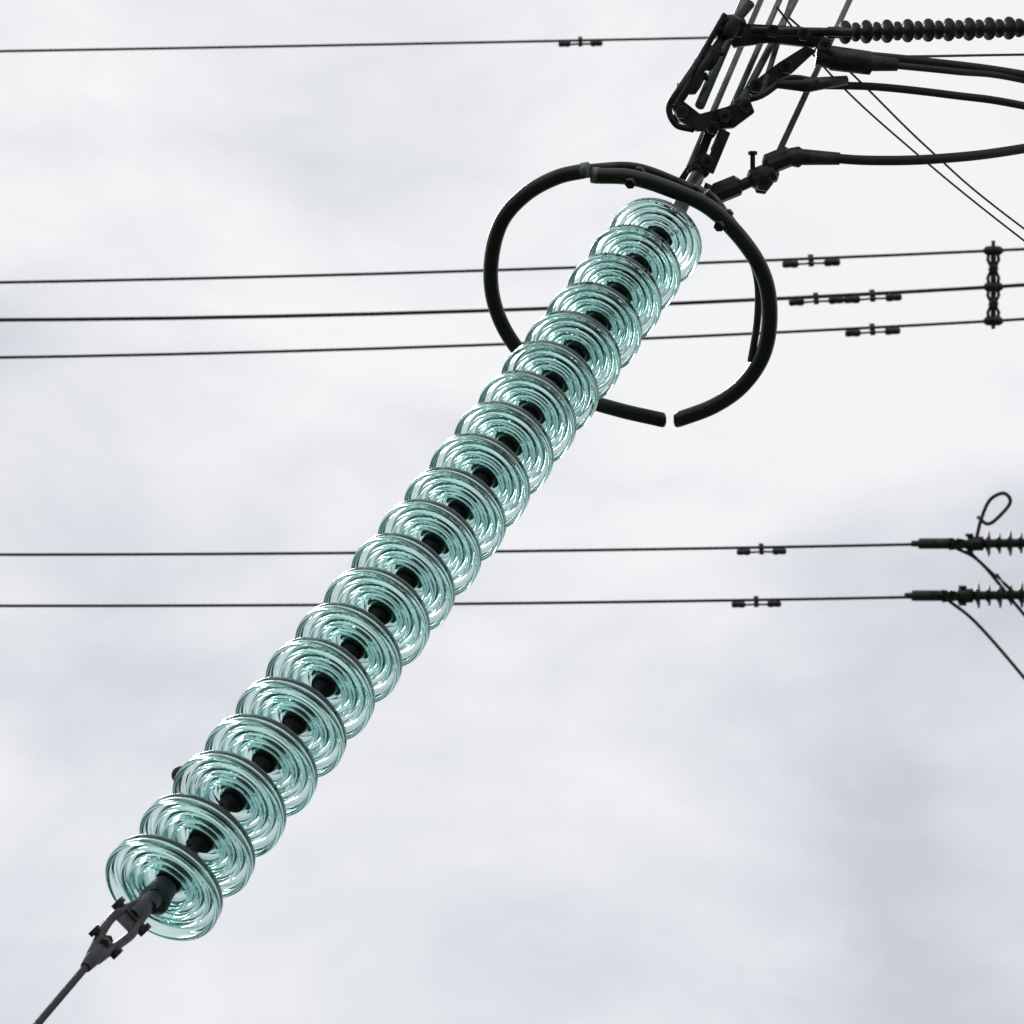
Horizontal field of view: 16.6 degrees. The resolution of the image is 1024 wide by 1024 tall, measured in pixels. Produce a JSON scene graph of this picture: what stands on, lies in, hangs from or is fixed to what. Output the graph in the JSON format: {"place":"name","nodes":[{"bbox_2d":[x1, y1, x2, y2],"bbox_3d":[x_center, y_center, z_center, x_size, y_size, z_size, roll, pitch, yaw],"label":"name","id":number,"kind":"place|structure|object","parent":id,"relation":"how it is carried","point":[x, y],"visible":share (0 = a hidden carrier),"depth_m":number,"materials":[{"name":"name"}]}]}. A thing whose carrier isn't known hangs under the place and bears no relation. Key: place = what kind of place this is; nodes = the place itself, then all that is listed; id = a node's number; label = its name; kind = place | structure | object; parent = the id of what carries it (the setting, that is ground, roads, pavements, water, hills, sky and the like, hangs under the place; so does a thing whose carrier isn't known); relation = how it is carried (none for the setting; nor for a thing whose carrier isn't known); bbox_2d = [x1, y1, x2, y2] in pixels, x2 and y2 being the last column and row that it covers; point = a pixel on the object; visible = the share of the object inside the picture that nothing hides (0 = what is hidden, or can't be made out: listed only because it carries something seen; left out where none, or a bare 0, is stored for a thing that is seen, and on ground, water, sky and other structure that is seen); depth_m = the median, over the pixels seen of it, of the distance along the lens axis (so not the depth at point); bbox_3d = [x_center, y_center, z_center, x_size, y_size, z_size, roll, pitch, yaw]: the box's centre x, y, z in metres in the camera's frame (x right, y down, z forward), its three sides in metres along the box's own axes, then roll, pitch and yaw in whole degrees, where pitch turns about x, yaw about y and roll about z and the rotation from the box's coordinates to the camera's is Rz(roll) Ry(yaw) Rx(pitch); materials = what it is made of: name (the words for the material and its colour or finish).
{"place":"outdoors","nodes":[
{"label":"outdoors","id":0,"kind":"place"},
{"bbox_2d":[32,876,175,1023],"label":"clevis fitting","id":1,"kind":"object","parent":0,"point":[156,895],"visible":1,"depth_m":7.70,"materials":[{"name":"dark steel"}]},
{"bbox_2d":[105,198,701,940],"bbox_3d":[-0.202,0.021,9.254,1.801,3.041,0.362,25,-45,-29],"label":"glass insulator string","id":2,"kind":"object","parent":1,"relation":"attached to","point":[213,824],"visible":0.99,"depth_m":8.90,"materials":[{"name":"glass"}]},
{"bbox_2d":[0,36,825,52],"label":"power line","id":3,"kind":"object","parent":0,"point":[358,44],"visible":0.68,"depth_m":34.99,"materials":[{"name":"black metal"}]},
{"bbox_2d":[558,36,602,46],"bbox_3d":[0.680,-4.675,34.986,0.440,0.115,0.094,0,-38,0],"label":"vibration damper","id":4,"kind":"object","parent":3,"relation":"attached to","point":[579,43],"visible":1,"depth_m":34.95,"materials":[{"name":"metal"}]},
{"bbox_2d":[0,283,1023,321],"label":"power line","id":5,"kind":"object","parent":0,"point":[461,310],"visible":0.91,"depth_m":34.98,"materials":[{"name":"black metal"}]},
{"bbox_2d":[789,292,843,305],"bbox_3d":[3.025,-2.115,34.979,0.551,0.139,0.094,0,-38,0],"label":"vibration damper","id":6,"kind":"object","parent":5,"relation":"attached to","point":[815,301],"visible":1,"depth_m":34.94,"materials":[{"name":"metal"}]},
{"bbox_2d":[844,289,901,303],"bbox_3d":[3.586,-2.142,34.977,0.579,0.145,0.094,0,-38,0],"label":"vibration damper","id":7,"kind":"object","parent":5,"relation":"attached to","point":[873,298],"visible":1,"depth_m":34.94,"materials":[{"name":"metal"}]},
{"bbox_2d":[983,240,1003,328],"bbox_3d":[4.789,-2.261,35.000,0.200,0.718,0.573,0,-38,0],"label":"conductor spacer","id":8,"kind":"object","parent":5,"relation":"attached to","point":[992,288],"visible":1,"depth_m":34.98,"materials":[{"name":"metal"}]},
{"bbox_2d":[0,318,1023,358],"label":"power line","id":9,"kind":"object","parent":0,"point":[476,345],"visible":0.84,"depth_m":34.99,"materials":[{"name":"black metal"}]},
{"bbox_2d":[845,323,900,336],"bbox_3d":[3.586,-1.808,34.979,0.551,0.140,0.094,0,-38,0],"label":"vibration damper","id":10,"kind":"object","parent":9,"relation":"attached to","point":[872,331],"visible":1,"depth_m":34.94,"materials":[{"name":"metal"}]},
{"bbox_2d":[0,0,1023,1023],"label":"sky","id":11,"kind":"structure","parent":0,"point":[793,812],"materials":[{"name":"white"}]},
{"bbox_2d":[666,0,853,212],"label":"yoke hardware","id":12,"kind":"object","parent":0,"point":[737,31],"visible":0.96,"depth_m":10.96,"materials":[{"name":"metal"}]},
{"bbox_2d":[826,16,1023,43],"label":"polymer strain insulator","id":13,"kind":"object","parent":12,"relation":"attached to","point":[930,30],"visible":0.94,"depth_m":11.37,"materials":[{"name":"rubber"}]},
{"bbox_2d":[904,586,966,605],"bbox_3d":[4.214,0.832,35.000,0.617,0.211,0.226,0,-38,0],"label":"dead end clamp","id":14,"kind":"object","parent":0,"point":[926,595],"visible":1,"depth_m":34.96,"materials":[{"name":"metal"}]},
{"bbox_2d":[0,596,904,606],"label":"power line","id":15,"kind":"object","parent":14,"relation":"attached to","point":[458,603],"visible":0.87,"depth_m":34.99,"materials":[{"name":"black metal"}]},
{"bbox_2d":[731,596,780,607],"bbox_3d":[2.429,0.897,34.983,0.496,0.124,0.094,0,-38,0],"label":"vibration damper","id":16,"kind":"object","parent":15,"relation":"attached to","point":[743,604],"visible":1,"depth_m":34.95,"materials":[{"name":"metal"}]},
{"bbox_2d":[943,582,1023,607],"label":"polymer strain insulator","id":17,"kind":"object","parent":14,"relation":"attached to","point":[988,595],"visible":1,"depth_m":34.95,"materials":[{"name":"rubber"}]},
{"bbox_2d":[911,534,972,553],"bbox_3d":[4.296,0.314,35.000,0.645,0.211,0.226,0,-38,0],"label":"dead end clamp","id":18,"kind":"object","parent":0,"point":[933,543],"visible":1,"depth_m":34.96,"materials":[{"name":"metal"}]},
{"bbox_2d":[0,543,911,555],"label":"power line","id":19,"kind":"object","parent":18,"relation":"attached to","point":[497,551],"visible":0.84,"depth_m":34.99,"materials":[{"name":"black metal"}]},
{"bbox_2d":[736,543,786,554],"bbox_3d":[2.480,0.374,34.983,0.496,0.125,0.094,0,-38,0],"label":"vibration damper","id":20,"kind":"object","parent":19,"relation":"attached to","point":[774,551],"visible":1,"depth_m":34.95,"materials":[{"name":"metal"}]},
{"bbox_2d":[948,491,1023,679],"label":"jumper wires","id":21,"kind":"object","parent":18,"relation":"attached to","point":[992,574],"visible":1,"depth_m":34.99,"materials":[{"name":"black metal"}]},
{"bbox_2d":[950,530,1023,555],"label":"polymer strain insulator","id":22,"kind":"object","parent":18,"relation":"attached to","point":[988,543],"visible":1,"depth_m":34.95,"materials":[{"name":"rubber"}]},
{"label":"ground","id":23,"kind":"structure","parent":0,"visible":0},
{"bbox_3d":[0.000,1.806,8.663,19.613,11.084,1.013,0,-38,0],"label":"steel gantry","id":24,"kind":"object","parent":23,"relation":"on","visible":0},
{"bbox_2d":[483,162,777,427],"bbox_3d":[0.344,-0.661,10.351,0.859,0.530,0.697,0,-38,0],"label":"corona ring","id":25,"kind":"object","parent":24,"relation":"attached to","point":[709,203],"visible":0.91,"depth_m":10.27,"materials":[{"name":"metal"}]},
{"bbox_2d":[776,6,1023,241],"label":"conductor jumpers","id":26,"kind":"object","parent":24,"relation":"attached to","point":[851,61],"visible":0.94,"depth_m":11.10,"materials":[{"name":"metal"}]},
{"bbox_3d":[13.449,3.277,32.440,8.328,38.107,6.226,0,-38,0],"label":"lattice pylon","id":27,"kind":"object","parent":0,"visible":0},
{"bbox_2d":[0,248,1023,283],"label":"power line","id":28,"kind":"object","parent":27,"relation":"attached to","point":[469,270],"visible":0.84,"depth_m":34.99,"materials":[{"name":"black metal"}]},
{"bbox_2d":[782,254,839,267],"bbox_3d":[2.974,-2.493,34.978,0.579,0.143,0.094,0,-38,0],"label":"vibration damper","id":29,"kind":"object","parent":28,"relation":"attached to","point":[810,263],"visible":1,"depth_m":34.94,"materials":[{"name":"metal"}]}
]}

